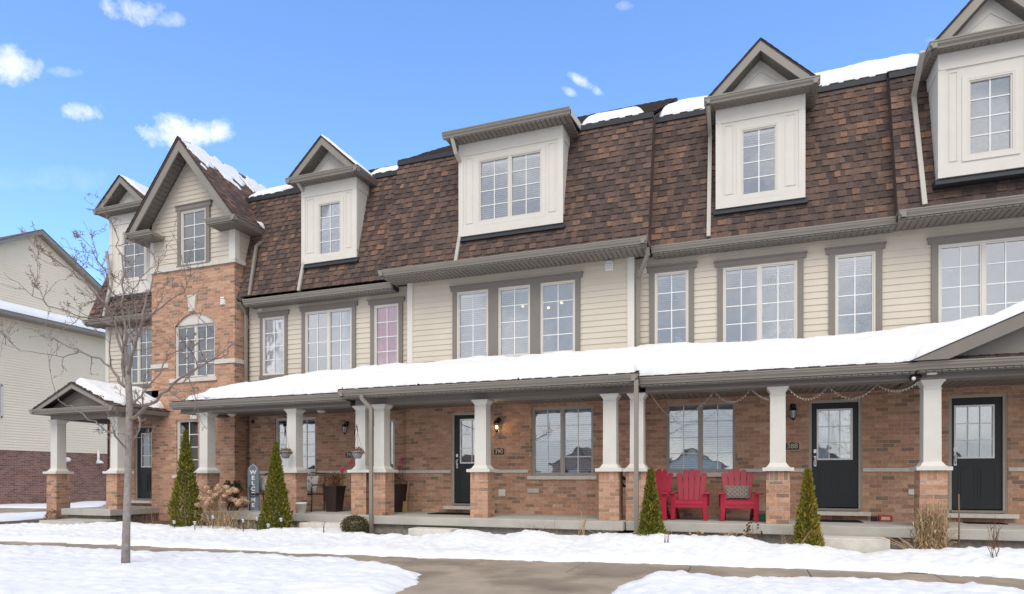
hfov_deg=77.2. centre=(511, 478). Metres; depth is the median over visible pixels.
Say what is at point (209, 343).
window
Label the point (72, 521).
concrete step
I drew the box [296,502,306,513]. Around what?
flower pot
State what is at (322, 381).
roof snow
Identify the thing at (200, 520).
dry perennial
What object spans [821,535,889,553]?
concrete step
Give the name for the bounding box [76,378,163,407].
roof snow
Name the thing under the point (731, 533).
dry perennial
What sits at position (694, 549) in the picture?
snow bank
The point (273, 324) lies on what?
window
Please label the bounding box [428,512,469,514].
door mat
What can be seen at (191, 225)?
window
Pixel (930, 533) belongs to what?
ornamental grass
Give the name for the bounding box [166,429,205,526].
cedar shrub
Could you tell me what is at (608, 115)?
roof snow
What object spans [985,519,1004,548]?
dry perennial
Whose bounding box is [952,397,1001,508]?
door
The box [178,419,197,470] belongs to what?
window
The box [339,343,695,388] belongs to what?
roof snow
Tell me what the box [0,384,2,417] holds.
window
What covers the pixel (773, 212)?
townhouse
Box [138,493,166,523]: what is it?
dry perennial
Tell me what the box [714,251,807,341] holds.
window
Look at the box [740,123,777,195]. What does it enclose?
window
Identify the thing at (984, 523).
door mat
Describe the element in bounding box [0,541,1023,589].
sidewalk
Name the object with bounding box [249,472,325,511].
patio bench
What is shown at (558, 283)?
window
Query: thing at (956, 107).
townhouse
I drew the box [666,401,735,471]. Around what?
window
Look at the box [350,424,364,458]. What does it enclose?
hanging basket
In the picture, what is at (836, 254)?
window
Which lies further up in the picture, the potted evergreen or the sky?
the sky
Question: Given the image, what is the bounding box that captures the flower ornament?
[400,457,404,478]
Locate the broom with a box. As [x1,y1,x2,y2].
[402,480,408,511]
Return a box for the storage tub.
[753,513,765,521]
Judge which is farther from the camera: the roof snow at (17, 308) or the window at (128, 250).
the roof snow at (17, 308)
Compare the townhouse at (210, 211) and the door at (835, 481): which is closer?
the door at (835, 481)
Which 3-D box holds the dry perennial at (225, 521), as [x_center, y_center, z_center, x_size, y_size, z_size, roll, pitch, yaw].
[-6.173,0.925,14.188,1.863,0.680,0.832,0,0,20]
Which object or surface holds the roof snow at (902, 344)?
on the townhouse at (773, 212)
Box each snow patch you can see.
[0,502,105,507]
[0,512,46,521]
[75,501,105,502]
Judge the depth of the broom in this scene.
15.08 m
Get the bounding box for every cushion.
[259,476,266,491]
[307,476,317,492]
[724,485,749,499]
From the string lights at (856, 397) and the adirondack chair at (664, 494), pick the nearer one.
the string lights at (856, 397)
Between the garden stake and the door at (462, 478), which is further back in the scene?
the door at (462, 478)
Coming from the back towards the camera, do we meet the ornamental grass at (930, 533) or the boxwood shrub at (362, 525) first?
the boxwood shrub at (362, 525)
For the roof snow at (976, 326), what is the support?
on the townhouse at (956, 107)
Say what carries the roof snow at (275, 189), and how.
on the townhouse at (336, 302)
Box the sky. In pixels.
[0,0,969,285]
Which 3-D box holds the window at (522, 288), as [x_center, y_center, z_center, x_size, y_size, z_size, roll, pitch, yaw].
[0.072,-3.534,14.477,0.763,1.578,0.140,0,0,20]
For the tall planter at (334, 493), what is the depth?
15.27 m
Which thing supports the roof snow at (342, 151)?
on the townhouse at (336, 302)
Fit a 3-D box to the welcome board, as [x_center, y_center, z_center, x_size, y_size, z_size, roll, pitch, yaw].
[-6.417,0.200,15.921,0.380,1.179,0.032,0,0,26]
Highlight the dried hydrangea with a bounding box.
[195,483,249,525]
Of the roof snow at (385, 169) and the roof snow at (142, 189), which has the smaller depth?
the roof snow at (385, 169)
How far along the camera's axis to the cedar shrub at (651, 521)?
10.96 m
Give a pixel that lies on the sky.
(93, 92)
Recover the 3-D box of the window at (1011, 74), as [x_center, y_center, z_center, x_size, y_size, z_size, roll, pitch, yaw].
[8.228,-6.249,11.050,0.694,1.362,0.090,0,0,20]
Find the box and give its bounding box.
[871,515,891,521]
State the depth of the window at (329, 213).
16.25 m
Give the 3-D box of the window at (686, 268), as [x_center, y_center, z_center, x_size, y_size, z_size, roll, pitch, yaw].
[3.364,-3.565,13.514,1.055,1.862,0.185,0,0,20]
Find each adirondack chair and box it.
[654,469,676,520]
[670,469,710,520]
[717,469,762,521]
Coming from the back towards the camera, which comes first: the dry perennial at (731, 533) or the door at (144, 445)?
the door at (144, 445)
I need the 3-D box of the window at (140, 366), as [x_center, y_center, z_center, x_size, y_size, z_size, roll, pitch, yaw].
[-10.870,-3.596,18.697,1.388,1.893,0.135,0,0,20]
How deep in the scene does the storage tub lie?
11.78 m
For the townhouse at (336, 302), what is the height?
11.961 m
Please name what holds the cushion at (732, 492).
on the adirondack chair at (737, 477)
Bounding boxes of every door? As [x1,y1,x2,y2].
[138,428,151,497]
[455,415,474,502]
[812,402,857,506]
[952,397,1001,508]
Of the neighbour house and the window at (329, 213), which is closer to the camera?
the window at (329, 213)
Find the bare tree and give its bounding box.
[0,192,250,562]
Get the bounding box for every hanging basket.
[279,425,292,457]
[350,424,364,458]
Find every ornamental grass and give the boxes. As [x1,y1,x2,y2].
[876,533,914,548]
[907,497,963,549]
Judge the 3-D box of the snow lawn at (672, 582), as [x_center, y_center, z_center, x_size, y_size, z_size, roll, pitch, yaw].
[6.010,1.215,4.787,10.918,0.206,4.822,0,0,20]
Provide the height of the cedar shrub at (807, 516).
1.368 m
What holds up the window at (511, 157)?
in the townhouse at (522, 235)
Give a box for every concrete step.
[39,518,115,524]
[299,521,356,529]
[408,527,458,535]
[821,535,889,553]
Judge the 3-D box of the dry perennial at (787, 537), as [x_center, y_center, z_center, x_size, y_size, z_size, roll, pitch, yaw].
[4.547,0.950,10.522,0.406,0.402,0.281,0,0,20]
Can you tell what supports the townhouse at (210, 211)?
on the ground
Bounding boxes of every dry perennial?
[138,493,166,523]
[194,510,208,527]
[198,506,256,529]
[520,520,557,534]
[575,510,590,534]
[719,531,748,536]
[743,521,762,538]
[780,528,793,543]
[983,537,1001,557]
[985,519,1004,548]
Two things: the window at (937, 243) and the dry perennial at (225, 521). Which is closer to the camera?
the window at (937, 243)
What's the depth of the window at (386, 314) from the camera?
15.90 m
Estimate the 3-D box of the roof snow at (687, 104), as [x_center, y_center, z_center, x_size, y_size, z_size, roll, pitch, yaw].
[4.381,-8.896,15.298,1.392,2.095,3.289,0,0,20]
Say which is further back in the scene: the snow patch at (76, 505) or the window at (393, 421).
the snow patch at (76, 505)
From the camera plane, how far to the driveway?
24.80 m
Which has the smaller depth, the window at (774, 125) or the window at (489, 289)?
the window at (774, 125)
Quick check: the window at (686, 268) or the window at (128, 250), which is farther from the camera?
the window at (128, 250)
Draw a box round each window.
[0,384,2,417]
[120,322,151,386]
[122,231,144,279]
[174,199,212,267]
[176,323,214,378]
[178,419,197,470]
[257,309,289,379]
[276,417,314,470]
[298,300,357,373]
[318,200,340,253]
[367,296,404,365]
[390,419,394,469]
[449,271,583,358]
[478,148,541,222]
[498,284,529,356]
[532,406,592,474]
[540,280,574,353]
[646,261,697,343]
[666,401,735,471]
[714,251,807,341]
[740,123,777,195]
[825,241,886,335]
[927,227,1023,322]
[967,70,1014,156]
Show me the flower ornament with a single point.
(402, 458)
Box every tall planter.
[319,471,348,511]
[394,473,407,511]
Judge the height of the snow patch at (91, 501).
0.109 m
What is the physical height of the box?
0.115 m
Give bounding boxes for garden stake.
[958,494,959,547]
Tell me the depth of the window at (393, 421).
15.86 m
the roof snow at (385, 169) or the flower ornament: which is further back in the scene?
the roof snow at (385, 169)
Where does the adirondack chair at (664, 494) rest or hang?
on the townhouse at (773, 212)
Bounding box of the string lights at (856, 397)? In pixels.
[789,382,917,400]
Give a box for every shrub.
[43,509,60,519]
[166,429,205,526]
[256,441,293,529]
[340,514,368,532]
[636,467,668,535]
[793,467,824,546]
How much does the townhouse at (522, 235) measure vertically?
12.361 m
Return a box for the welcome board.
[248,463,258,510]
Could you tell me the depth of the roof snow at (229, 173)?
17.96 m
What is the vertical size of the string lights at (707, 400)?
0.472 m
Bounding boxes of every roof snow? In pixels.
[0,300,104,331]
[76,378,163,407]
[119,174,148,194]
[181,138,265,191]
[186,392,204,399]
[197,369,346,399]
[249,184,292,197]
[322,135,371,174]
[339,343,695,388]
[371,165,397,173]
[582,106,642,124]
[631,315,990,375]
[659,96,707,116]
[814,53,918,85]
[915,301,1023,357]
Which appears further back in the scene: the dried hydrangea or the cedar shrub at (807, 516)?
the dried hydrangea
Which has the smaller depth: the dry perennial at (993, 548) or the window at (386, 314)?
the dry perennial at (993, 548)
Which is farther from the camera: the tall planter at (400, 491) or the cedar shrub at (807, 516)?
the tall planter at (400, 491)
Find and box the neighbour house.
[0,229,106,503]
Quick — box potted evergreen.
[223,480,243,510]
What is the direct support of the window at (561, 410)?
in the townhouse at (522, 235)
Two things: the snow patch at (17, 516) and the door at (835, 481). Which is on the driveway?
the snow patch at (17, 516)
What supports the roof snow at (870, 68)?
on the townhouse at (773, 212)
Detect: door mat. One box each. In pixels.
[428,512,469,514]
[819,519,863,522]
[963,522,1007,524]
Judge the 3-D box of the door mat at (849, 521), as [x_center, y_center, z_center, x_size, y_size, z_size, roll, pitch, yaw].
[6.006,0.781,11.885,0.820,0.018,0.550,0,0,20]
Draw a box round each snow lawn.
[0,544,421,593]
[612,570,1023,593]
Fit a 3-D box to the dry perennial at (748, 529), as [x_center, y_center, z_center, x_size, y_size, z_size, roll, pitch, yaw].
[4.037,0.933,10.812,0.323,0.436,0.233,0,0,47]
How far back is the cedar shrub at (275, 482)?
13.73 m
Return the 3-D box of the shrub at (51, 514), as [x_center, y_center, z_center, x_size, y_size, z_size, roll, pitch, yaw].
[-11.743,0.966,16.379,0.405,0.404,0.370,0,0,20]
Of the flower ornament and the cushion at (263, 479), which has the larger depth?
the cushion at (263, 479)
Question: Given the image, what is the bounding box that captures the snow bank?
[0,521,1023,578]
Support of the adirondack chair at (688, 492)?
on the townhouse at (773, 212)
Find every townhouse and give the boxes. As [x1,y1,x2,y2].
[29,136,277,521]
[168,135,406,531]
[337,98,677,535]
[623,38,916,549]
[886,0,1023,548]
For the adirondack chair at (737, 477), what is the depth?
11.88 m
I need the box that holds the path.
[383,563,642,593]
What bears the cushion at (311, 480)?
on the patio bench
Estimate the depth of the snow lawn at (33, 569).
8.07 m
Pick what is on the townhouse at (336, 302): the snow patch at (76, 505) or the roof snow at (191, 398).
the roof snow at (191, 398)
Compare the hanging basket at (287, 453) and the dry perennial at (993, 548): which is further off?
the hanging basket at (287, 453)
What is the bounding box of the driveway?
[0,504,105,520]
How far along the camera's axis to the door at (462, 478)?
14.97 m
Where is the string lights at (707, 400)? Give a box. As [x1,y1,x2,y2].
[650,390,769,417]
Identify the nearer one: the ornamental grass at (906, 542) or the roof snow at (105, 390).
the ornamental grass at (906, 542)
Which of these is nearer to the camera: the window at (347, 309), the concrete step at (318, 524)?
the concrete step at (318, 524)
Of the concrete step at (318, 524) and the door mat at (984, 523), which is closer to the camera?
the door mat at (984, 523)
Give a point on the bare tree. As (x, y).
(126, 363)
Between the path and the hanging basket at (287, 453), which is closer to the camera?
the path
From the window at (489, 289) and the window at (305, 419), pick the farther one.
the window at (305, 419)

